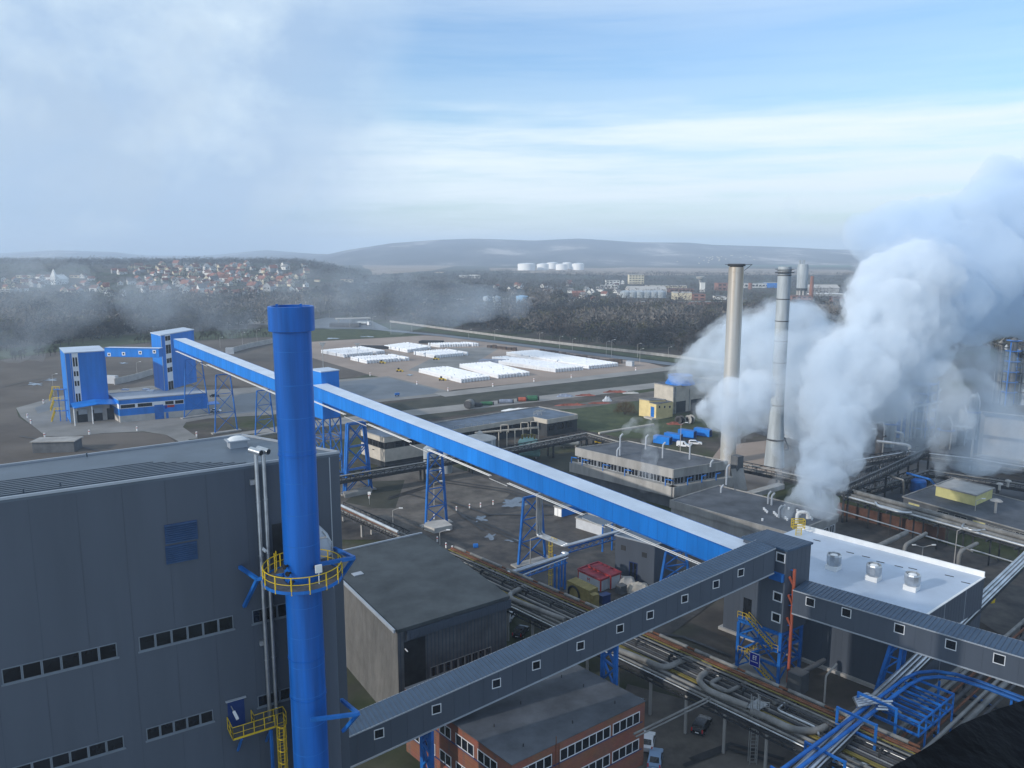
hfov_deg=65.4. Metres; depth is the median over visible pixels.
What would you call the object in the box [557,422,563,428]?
window
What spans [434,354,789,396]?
road
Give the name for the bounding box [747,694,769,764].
ladder mast
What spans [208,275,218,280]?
town house
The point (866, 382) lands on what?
ground
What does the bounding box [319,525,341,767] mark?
grey silo
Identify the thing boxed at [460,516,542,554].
tyre track
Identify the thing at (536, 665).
window
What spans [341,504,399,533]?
silver pipe
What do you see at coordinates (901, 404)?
process tower
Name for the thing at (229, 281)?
town house
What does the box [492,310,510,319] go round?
bare tree
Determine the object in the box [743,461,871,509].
pipe bridge
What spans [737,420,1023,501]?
plant floor
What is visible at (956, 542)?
street lamp
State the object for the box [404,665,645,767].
brick office
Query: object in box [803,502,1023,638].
pipe yard
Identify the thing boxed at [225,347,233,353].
grey container
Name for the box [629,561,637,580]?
door
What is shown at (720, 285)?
works building
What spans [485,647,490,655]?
window
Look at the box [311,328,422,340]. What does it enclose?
grass lawn
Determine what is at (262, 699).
window
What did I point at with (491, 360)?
covered row
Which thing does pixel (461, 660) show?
window
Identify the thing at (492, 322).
bare tree
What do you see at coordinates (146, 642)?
window
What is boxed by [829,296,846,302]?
works building
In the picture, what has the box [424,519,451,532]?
concrete block
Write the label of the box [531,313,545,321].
bare tree
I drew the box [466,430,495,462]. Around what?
cone roof tank
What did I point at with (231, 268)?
town house
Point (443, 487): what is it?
steel trestle
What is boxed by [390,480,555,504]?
tyre track
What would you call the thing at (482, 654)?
window
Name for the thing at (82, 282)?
town house
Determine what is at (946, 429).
process vessel
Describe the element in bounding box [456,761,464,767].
window
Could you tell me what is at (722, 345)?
bare tree
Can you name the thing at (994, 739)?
roof ledge
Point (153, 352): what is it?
link bridge
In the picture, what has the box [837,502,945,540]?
retaining wall
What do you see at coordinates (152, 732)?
window
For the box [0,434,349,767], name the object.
boiler shed
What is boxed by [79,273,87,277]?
town house
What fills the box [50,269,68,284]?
church
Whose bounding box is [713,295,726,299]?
works building
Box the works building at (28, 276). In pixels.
[16,275,34,277]
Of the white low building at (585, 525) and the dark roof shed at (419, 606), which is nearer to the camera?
the dark roof shed at (419, 606)
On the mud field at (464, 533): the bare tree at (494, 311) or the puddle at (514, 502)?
the puddle at (514, 502)
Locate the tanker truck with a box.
[357,321,370,324]
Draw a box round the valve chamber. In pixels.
[787,658,826,693]
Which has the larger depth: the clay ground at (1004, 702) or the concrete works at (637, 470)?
the concrete works at (637, 470)
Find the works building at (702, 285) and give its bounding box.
[700,282,704,291]
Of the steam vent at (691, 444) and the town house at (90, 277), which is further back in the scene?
the town house at (90, 277)
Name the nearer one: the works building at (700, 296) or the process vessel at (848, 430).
the process vessel at (848, 430)
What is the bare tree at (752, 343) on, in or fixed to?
on the ground at (866, 382)
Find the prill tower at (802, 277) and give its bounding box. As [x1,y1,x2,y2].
[796,260,808,294]
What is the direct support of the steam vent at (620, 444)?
on the concrete works at (637, 470)
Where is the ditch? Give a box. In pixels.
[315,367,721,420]
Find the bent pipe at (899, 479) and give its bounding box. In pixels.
[880,466,904,495]
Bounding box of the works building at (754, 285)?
[743,283,766,287]
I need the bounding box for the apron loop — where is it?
[35,401,58,412]
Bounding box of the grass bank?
[188,405,514,439]
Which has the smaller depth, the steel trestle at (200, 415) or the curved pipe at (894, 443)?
the curved pipe at (894, 443)
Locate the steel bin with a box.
[615,583,626,594]
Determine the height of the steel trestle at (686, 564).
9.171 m
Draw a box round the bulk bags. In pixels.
[321,342,617,381]
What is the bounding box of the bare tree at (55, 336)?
[54,333,64,345]
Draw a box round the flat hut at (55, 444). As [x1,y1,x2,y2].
[29,436,83,452]
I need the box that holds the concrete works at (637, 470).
[569,440,732,506]
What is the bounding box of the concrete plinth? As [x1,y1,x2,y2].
[343,486,371,497]
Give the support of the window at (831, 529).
in the flat roof works at (735, 512)
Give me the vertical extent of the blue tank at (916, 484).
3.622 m
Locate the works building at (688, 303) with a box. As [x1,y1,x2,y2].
[637,301,723,304]
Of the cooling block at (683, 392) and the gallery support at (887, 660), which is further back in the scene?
the cooling block at (683, 392)
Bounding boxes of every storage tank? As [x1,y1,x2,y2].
[518,263,534,269]
[537,263,548,269]
[547,262,557,268]
[556,264,567,269]
[563,262,571,268]
[572,263,583,269]
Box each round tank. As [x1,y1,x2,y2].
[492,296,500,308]
[620,290,629,297]
[630,290,636,297]
[637,290,643,297]
[644,290,650,297]
[651,290,657,297]
[658,290,665,297]
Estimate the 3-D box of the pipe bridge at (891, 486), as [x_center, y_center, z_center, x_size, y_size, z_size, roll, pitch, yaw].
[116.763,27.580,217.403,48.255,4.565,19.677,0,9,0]
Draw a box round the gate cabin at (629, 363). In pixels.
[626,360,633,365]
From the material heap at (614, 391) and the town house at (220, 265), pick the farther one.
the town house at (220, 265)
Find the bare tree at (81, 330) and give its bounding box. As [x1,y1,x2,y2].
[74,328,84,343]
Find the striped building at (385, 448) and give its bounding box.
[361,427,424,467]
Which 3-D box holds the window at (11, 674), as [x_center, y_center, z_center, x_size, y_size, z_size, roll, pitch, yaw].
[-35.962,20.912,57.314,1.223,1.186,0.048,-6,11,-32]
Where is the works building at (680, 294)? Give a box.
[671,292,691,299]
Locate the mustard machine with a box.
[567,577,598,608]
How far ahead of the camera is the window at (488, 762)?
91.86 m
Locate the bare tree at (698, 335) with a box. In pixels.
[689,331,702,348]
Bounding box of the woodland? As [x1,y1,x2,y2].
[0,279,1023,348]
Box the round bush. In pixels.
[613,400,636,414]
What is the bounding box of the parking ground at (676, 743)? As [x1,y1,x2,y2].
[625,684,807,767]
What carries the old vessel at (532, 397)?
on the ground at (866, 382)
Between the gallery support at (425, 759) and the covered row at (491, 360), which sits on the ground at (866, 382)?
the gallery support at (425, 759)
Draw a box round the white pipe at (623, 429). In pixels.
[598,423,653,433]
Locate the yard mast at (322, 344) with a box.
[319,342,325,367]
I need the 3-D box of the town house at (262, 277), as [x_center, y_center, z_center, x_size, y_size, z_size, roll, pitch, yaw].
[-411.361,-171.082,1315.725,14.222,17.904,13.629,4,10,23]
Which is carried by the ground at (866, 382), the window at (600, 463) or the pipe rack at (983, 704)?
the pipe rack at (983, 704)
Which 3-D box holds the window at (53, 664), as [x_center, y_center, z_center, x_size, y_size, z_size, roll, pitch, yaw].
[-33.864,20.694,58.630,1.223,1.186,0.048,-6,11,-32]
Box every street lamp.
[530,535,541,577]
[954,527,967,563]
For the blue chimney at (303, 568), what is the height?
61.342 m
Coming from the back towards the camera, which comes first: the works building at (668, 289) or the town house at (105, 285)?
the works building at (668, 289)
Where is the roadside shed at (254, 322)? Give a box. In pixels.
[248,319,267,323]
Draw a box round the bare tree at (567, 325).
[562,321,578,341]
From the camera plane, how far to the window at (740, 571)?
114.32 m
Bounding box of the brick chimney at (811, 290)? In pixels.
[809,276,813,302]
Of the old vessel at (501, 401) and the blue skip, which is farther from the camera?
the old vessel at (501, 401)
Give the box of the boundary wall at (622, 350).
[390,320,721,363]
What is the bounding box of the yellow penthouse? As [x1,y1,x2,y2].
[934,478,994,505]
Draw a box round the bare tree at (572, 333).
[565,327,583,341]
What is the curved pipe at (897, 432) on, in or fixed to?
attached to the process vessel at (890, 419)
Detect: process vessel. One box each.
[840,416,856,452]
[874,420,885,455]
[881,406,899,447]
[937,416,954,449]
[955,406,968,445]
[966,392,980,439]
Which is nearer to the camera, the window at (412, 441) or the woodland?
the window at (412, 441)
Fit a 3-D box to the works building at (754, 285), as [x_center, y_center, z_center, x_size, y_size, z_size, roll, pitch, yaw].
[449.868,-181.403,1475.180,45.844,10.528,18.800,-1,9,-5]
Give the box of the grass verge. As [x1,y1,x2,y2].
[0,323,392,358]
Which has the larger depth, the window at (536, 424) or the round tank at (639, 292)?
the round tank at (639, 292)
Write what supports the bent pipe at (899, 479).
on the ground at (866, 382)
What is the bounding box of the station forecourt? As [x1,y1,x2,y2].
[315,318,387,328]
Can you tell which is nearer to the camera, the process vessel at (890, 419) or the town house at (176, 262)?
the process vessel at (890, 419)
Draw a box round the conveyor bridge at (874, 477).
[831,445,930,522]
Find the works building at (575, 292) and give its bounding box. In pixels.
[572,291,584,296]
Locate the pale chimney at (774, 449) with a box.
[764,267,794,468]
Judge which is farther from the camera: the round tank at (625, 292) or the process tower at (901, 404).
the round tank at (625, 292)
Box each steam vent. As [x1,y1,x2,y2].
[619,433,622,455]
[645,434,648,448]
[662,442,665,457]
[689,443,692,458]
[725,464,729,484]
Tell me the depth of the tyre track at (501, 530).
188.53 m
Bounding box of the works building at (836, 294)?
[808,293,844,295]
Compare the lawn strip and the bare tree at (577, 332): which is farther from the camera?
the bare tree at (577, 332)
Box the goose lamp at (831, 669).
[823,663,837,702]
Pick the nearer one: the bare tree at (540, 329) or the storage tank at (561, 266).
the bare tree at (540, 329)
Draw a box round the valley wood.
[360,269,882,303]
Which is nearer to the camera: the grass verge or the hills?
the grass verge
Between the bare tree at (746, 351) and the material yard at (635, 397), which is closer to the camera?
the material yard at (635, 397)
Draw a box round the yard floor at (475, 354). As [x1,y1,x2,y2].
[409,347,496,371]
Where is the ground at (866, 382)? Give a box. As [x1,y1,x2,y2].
[0,262,1023,767]
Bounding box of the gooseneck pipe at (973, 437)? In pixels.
[952,425,974,469]
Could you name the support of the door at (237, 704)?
in the boiler shed at (131, 631)
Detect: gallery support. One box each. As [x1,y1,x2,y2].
[420,731,433,767]
[600,645,618,685]
[873,645,906,720]
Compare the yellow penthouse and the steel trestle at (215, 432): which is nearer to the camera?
the yellow penthouse
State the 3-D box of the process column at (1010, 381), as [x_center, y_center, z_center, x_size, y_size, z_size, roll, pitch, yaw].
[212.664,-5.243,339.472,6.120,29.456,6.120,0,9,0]
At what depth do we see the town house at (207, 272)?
1471.64 m
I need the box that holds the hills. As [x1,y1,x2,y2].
[0,238,1023,266]
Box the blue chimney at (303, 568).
[238,304,359,767]
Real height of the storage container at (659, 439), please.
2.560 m
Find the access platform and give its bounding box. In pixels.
[227,706,287,767]
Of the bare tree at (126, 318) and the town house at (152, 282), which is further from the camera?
the town house at (152, 282)
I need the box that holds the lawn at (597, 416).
[562,401,649,427]
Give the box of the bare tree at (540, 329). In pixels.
[536,324,550,338]
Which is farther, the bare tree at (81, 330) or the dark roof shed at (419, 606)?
the bare tree at (81, 330)
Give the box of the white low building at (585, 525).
[575,513,614,534]
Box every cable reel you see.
[675,415,684,423]
[685,415,694,423]
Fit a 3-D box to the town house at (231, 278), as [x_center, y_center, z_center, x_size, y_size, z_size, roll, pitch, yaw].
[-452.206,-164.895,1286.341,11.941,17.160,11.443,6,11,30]
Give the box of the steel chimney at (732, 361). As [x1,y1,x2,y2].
[720,264,751,463]
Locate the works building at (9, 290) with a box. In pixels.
[0,289,16,293]
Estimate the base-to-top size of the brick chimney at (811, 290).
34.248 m
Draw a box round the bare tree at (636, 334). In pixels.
[632,331,646,348]
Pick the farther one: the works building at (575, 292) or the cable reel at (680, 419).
the works building at (575, 292)
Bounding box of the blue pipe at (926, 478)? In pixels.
[906,472,934,484]
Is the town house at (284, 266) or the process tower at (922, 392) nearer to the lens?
the process tower at (922, 392)
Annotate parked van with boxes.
[676,441,689,447]
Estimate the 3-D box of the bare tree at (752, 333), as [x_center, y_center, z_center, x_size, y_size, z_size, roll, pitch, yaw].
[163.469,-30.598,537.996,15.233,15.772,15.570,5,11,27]
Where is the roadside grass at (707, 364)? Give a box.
[392,323,752,372]
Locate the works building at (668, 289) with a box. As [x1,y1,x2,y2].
[667,288,693,291]
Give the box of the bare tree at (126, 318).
[118,314,137,332]
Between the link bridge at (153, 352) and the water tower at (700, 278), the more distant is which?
the water tower at (700, 278)
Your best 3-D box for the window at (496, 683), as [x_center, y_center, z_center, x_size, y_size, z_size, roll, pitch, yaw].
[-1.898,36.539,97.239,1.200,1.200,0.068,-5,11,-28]
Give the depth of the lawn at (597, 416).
319.78 m
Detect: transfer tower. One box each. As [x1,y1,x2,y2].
[313,367,342,474]
[727,529,812,689]
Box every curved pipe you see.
[871,428,903,442]
[876,440,910,454]
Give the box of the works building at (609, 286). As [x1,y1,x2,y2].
[600,285,617,288]
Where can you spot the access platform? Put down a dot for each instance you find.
(251, 728)
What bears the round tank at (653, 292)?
on the ground at (866, 382)
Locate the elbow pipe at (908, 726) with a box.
[902,721,911,738]
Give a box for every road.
[215,374,760,436]
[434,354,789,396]
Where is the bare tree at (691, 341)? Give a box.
[686,333,696,352]
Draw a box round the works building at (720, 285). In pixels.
[714,282,727,290]
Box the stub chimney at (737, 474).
[730,454,746,490]
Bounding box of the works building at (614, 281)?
[605,280,619,284]
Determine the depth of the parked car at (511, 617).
141.85 m
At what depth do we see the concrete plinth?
215.55 m
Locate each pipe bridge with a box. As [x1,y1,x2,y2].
[340,432,586,483]
[341,502,409,538]
[505,493,626,589]
[587,432,624,444]
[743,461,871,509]
[770,551,1023,767]
[844,450,1023,474]
[864,468,1023,494]
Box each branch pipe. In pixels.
[633,696,711,737]
[878,530,908,545]
[902,532,927,550]
[956,542,978,564]
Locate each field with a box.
[0,337,367,463]
[341,471,712,642]
[362,265,457,274]
[512,267,863,274]
[711,265,851,266]
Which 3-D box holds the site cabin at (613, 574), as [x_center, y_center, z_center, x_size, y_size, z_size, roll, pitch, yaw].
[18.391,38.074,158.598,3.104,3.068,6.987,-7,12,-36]
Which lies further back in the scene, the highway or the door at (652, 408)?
the highway
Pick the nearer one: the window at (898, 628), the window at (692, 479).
the window at (898, 628)
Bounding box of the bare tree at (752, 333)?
[743,327,764,338]
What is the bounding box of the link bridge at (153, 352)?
[104,347,162,357]
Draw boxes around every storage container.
[653,434,671,444]
[664,431,682,441]
[678,428,696,438]
[694,427,711,436]
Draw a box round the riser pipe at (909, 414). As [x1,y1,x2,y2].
[905,400,941,441]
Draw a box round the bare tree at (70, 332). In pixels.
[59,328,74,345]
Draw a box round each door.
[154,404,163,418]
[225,695,245,728]
[554,508,560,516]
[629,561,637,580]
[651,407,653,416]
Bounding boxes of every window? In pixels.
[1,665,22,684]
[13,762,31,767]
[22,660,42,679]
[32,757,51,767]
[41,656,61,674]
[51,751,70,767]
[61,651,80,669]
[70,746,88,763]
[80,647,98,665]
[88,741,106,757]
[98,643,117,660]
[106,736,123,752]
[138,633,155,650]
[146,725,160,740]
[155,630,171,647]
[160,721,173,736]
[171,626,187,643]
[174,717,187,732]
[187,622,202,639]
[187,713,200,728]
[200,709,213,724]
[203,619,218,635]
[218,615,233,631]
[252,608,262,623]
[257,694,266,707]
[266,605,276,620]
[271,690,279,703]
[277,603,285,617]
[280,687,289,700]
[373,439,377,446]
[374,727,383,739]
[378,441,383,448]
[385,442,393,448]
[395,440,403,447]
[405,439,413,445]
[430,665,436,676]
[432,703,440,714]
[437,663,443,674]
[439,725,450,740]
[439,748,450,767]
[445,661,450,671]
[451,658,457,669]
[455,732,473,757]
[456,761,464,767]
[458,656,464,666]
[465,653,471,663]
[472,651,477,660]
[477,748,496,767]
[479,649,484,657]
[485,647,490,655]
[492,678,500,688]
[495,427,502,434]
[504,425,511,432]
[513,424,520,431]
[523,754,551,767]
[532,660,540,670]
[534,422,540,429]
[548,423,554,430]
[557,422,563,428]
[560,739,582,761]
[565,421,571,427]
[576,640,584,650]
[578,456,586,463]
[582,725,610,749]
[582,753,609,767]
[588,459,596,466]
[598,461,606,468]
[608,463,616,470]
[612,738,638,762]
[613,711,639,735]
[616,623,623,633]
[618,466,627,473]
[628,468,637,476]
[639,471,648,478]
[646,610,653,619]
[650,473,659,481]
[661,476,671,484]
[674,477,683,484]
[681,594,687,603]
[684,475,693,482]
[695,473,704,480]
[705,472,714,478]
[713,579,719,588]
[737,568,743,576]
[771,611,780,623]
[773,590,782,602]
[776,551,785,563]
[805,596,814,607]
[829,524,834,532]
[841,607,851,618]
[894,623,904,634]
[945,638,956,650]
[993,653,1005,665]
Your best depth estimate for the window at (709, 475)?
209.95 m
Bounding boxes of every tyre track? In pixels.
[19,436,100,451]
[388,482,552,506]
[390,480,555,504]
[405,492,483,529]
[451,502,551,514]
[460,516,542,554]
[464,514,546,551]
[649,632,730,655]
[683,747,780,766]
[689,742,784,760]
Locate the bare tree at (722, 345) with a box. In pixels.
[716,343,724,357]
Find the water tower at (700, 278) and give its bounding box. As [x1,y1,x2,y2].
[696,276,704,282]
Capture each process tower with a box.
[888,391,914,439]
[905,378,941,437]
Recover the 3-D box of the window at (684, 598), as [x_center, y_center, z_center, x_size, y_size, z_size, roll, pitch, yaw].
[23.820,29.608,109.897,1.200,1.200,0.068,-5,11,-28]
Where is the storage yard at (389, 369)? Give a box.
[312,335,661,390]
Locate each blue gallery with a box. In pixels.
[174,338,274,393]
[313,383,746,563]
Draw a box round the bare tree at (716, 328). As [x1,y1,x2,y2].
[703,327,718,336]
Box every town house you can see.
[18,285,28,290]
[20,279,28,284]
[29,280,37,286]
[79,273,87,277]
[79,280,89,285]
[87,276,94,280]
[89,284,99,290]
[100,284,109,290]
[116,268,127,274]
[126,278,135,284]
[134,262,142,267]
[138,267,144,271]
[146,280,156,285]
[149,285,160,293]
[161,278,168,282]
[161,284,170,289]
[172,260,180,266]
[175,278,184,286]
[179,279,190,284]
[189,263,197,270]
[196,283,207,292]
[203,263,209,269]
[204,270,212,274]
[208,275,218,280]
[216,263,224,267]
[219,273,230,281]
[224,280,232,285]
[225,266,234,270]
[227,276,236,284]
[237,264,245,270]
[246,282,258,288]
[257,275,268,283]
[263,281,274,291]
[268,265,277,271]
[275,275,286,283]
[277,281,284,286]
[281,264,289,269]
[300,273,306,278]
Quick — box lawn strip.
[579,419,686,438]
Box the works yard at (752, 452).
[713,440,783,490]
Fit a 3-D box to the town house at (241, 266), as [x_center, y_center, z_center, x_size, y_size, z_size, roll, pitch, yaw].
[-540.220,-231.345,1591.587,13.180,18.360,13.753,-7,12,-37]
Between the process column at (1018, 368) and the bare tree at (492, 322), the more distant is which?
the bare tree at (492, 322)
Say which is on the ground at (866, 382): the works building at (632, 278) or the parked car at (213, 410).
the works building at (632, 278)
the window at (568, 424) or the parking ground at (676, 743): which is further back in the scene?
the window at (568, 424)
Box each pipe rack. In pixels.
[447,546,920,767]
[835,489,1023,565]
[850,618,1023,767]
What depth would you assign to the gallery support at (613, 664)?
107.08 m
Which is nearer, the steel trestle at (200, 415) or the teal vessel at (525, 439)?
the teal vessel at (525, 439)
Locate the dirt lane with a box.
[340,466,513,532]
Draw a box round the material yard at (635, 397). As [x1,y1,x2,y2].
[315,391,653,442]
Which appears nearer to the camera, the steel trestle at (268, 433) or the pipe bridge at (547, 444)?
the pipe bridge at (547, 444)
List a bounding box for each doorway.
[404,636,425,686]
[743,597,751,621]
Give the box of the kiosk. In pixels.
[329,323,360,326]
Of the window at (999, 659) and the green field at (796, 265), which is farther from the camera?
the green field at (796, 265)
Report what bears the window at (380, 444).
in the striped building at (385, 448)
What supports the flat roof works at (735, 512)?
on the ground at (866, 382)
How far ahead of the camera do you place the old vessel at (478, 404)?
338.22 m
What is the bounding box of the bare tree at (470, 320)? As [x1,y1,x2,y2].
[466,317,473,330]
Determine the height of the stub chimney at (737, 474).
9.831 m
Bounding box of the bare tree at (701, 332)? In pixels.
[689,327,705,339]
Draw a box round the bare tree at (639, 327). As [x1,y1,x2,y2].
[636,323,648,332]
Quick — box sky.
[0,0,1023,255]
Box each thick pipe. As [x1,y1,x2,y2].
[852,738,898,761]
[860,730,913,754]
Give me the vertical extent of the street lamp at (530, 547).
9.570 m
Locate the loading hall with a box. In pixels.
[108,387,219,422]
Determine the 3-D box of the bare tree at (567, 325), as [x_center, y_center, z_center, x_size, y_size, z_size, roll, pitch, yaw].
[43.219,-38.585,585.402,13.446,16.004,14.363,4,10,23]
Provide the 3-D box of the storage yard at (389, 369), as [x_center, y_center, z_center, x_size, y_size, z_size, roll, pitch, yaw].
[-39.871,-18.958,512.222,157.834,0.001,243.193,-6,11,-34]
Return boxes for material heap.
[554,403,585,405]
[557,393,572,396]
[575,394,595,395]
[588,402,608,403]
[602,396,611,401]
[603,390,626,392]
[666,422,682,424]
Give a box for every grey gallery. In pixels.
[349,539,775,767]
[791,580,1023,686]
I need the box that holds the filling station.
[335,317,370,322]
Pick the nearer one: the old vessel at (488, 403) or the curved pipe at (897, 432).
the curved pipe at (897, 432)
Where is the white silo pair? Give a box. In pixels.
[423,445,451,473]
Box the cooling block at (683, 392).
[654,373,718,413]
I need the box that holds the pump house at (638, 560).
[614,529,676,584]
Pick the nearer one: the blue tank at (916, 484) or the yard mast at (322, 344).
the blue tank at (916, 484)
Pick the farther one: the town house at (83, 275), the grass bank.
the town house at (83, 275)
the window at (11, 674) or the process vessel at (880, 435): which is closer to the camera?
the window at (11, 674)
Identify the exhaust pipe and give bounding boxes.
[248,447,271,720]
[256,446,278,718]
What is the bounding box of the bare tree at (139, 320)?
[131,316,146,334]
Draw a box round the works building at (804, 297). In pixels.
[790,295,811,304]
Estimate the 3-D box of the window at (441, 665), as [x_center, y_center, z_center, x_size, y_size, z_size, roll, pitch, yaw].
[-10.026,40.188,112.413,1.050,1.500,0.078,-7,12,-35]
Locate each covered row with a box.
[360,345,388,348]
[419,340,443,343]
[479,359,508,362]
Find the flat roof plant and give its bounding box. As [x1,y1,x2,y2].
[902,479,1023,547]
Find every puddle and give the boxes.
[476,516,487,521]
[485,534,495,539]
[501,497,527,506]
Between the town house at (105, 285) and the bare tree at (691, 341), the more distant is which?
the town house at (105, 285)
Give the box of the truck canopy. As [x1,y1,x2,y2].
[71,399,116,425]
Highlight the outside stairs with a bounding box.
[49,386,68,421]
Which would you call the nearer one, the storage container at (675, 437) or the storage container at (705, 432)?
the storage container at (675, 437)
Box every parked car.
[210,408,221,411]
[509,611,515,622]
[512,624,529,638]
[644,730,655,751]
[647,747,662,767]
[688,440,701,444]
[691,714,711,735]
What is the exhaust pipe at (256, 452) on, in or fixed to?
attached to the boiler shed at (131, 631)
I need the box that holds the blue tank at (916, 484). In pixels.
[909,478,926,491]
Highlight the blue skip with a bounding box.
[599,591,610,604]
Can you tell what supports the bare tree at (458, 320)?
on the ground at (866, 382)
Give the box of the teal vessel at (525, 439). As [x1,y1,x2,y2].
[518,434,538,447]
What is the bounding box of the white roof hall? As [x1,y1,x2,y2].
[718,518,994,703]
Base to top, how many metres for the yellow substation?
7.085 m
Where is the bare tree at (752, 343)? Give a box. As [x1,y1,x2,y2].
[743,337,757,359]
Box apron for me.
[16,376,446,441]
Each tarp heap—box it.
[617,575,634,586]
[627,581,647,592]
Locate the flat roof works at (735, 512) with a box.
[669,485,838,537]
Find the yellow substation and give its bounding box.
[639,397,672,419]
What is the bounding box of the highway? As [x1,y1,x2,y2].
[372,329,754,375]
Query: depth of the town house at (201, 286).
1165.27 m
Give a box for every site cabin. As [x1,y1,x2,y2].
[577,564,608,591]
[588,561,621,588]
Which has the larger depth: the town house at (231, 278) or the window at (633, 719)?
the town house at (231, 278)
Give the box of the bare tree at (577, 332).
[570,326,587,342]
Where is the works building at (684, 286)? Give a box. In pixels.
[645,285,686,287]
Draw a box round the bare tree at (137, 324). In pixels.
[133,317,146,335]
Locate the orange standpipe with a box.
[786,569,795,681]
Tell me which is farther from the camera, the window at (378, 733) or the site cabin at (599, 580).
the site cabin at (599, 580)
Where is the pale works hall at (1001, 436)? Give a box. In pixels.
[972,411,1023,476]
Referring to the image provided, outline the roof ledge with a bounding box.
[890,700,1023,767]
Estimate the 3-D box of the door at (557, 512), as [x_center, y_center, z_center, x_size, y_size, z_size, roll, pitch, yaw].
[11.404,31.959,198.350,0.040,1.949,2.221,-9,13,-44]
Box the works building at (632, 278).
[628,274,643,283]
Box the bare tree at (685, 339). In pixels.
[672,333,692,353]
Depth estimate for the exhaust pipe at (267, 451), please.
65.84 m
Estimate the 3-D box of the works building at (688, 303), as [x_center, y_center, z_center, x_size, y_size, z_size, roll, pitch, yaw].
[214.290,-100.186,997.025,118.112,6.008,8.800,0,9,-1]
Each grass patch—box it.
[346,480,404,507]
[531,452,576,475]
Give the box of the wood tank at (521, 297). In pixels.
[516,295,527,302]
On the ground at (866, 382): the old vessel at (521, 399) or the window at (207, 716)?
the old vessel at (521, 399)
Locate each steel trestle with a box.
[180,358,213,418]
[211,373,241,434]
[253,389,276,435]
[340,421,376,495]
[419,451,452,528]
[511,494,550,568]
[659,549,688,580]
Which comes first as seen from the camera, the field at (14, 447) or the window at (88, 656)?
the window at (88, 656)
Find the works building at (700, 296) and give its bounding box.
[692,293,705,299]
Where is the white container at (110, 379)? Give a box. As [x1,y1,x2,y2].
[107,375,117,383]
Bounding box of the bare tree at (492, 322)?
[485,317,498,333]
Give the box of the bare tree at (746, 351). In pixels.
[742,344,754,358]
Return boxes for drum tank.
[519,449,539,458]
[559,437,579,447]
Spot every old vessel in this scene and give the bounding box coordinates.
[464,399,474,408]
[474,402,482,406]
[481,401,493,404]
[498,399,513,403]
[517,397,526,401]
[525,395,538,400]
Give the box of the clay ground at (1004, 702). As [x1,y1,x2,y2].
[847,672,1023,767]
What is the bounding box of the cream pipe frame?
[475,421,538,446]
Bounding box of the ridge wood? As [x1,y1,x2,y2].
[0,255,368,276]
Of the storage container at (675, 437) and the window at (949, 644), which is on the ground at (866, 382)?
the storage container at (675, 437)
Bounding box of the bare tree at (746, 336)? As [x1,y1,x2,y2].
[742,333,758,354]
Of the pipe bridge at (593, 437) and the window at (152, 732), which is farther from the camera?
the pipe bridge at (593, 437)
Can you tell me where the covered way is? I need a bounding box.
[746,483,784,494]
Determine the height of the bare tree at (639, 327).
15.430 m
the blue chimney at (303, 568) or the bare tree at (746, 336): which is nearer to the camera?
the blue chimney at (303, 568)
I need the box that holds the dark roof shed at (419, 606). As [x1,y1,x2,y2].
[343,532,510,702]
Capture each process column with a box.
[991,340,1006,403]
[998,344,1009,404]
[1001,337,1022,406]
[1013,348,1022,403]
[1015,344,1023,404]
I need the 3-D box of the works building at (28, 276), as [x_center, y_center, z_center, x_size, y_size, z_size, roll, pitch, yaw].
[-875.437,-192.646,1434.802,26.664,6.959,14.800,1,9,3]
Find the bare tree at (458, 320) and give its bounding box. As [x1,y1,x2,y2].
[456,315,467,329]
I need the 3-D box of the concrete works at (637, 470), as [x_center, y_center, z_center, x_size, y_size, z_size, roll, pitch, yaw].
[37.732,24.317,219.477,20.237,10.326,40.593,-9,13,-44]
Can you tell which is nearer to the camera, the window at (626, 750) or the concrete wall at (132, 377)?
the window at (626, 750)
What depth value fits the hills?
5037.22 m
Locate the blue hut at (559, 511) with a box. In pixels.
[553,503,582,516]
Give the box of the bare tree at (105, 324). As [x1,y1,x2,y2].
[93,319,109,337]
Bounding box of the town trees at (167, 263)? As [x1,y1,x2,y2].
[0,258,365,297]
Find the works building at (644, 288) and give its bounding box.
[626,286,667,294]
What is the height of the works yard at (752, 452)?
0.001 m
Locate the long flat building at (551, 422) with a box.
[433,406,577,439]
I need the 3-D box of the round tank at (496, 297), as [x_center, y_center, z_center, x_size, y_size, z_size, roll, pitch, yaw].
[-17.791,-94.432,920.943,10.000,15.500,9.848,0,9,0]
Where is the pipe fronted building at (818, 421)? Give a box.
[785,374,847,443]
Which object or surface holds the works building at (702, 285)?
on the ground at (866, 382)
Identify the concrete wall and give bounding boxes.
[114,369,152,384]
[234,339,272,351]
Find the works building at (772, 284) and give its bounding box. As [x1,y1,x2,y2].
[763,282,776,287]
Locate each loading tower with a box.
[59,345,113,422]
[150,327,196,390]
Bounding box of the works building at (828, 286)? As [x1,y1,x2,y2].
[808,284,839,292]
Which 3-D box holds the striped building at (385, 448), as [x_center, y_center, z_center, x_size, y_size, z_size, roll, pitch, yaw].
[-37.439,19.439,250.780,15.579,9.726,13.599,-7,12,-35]

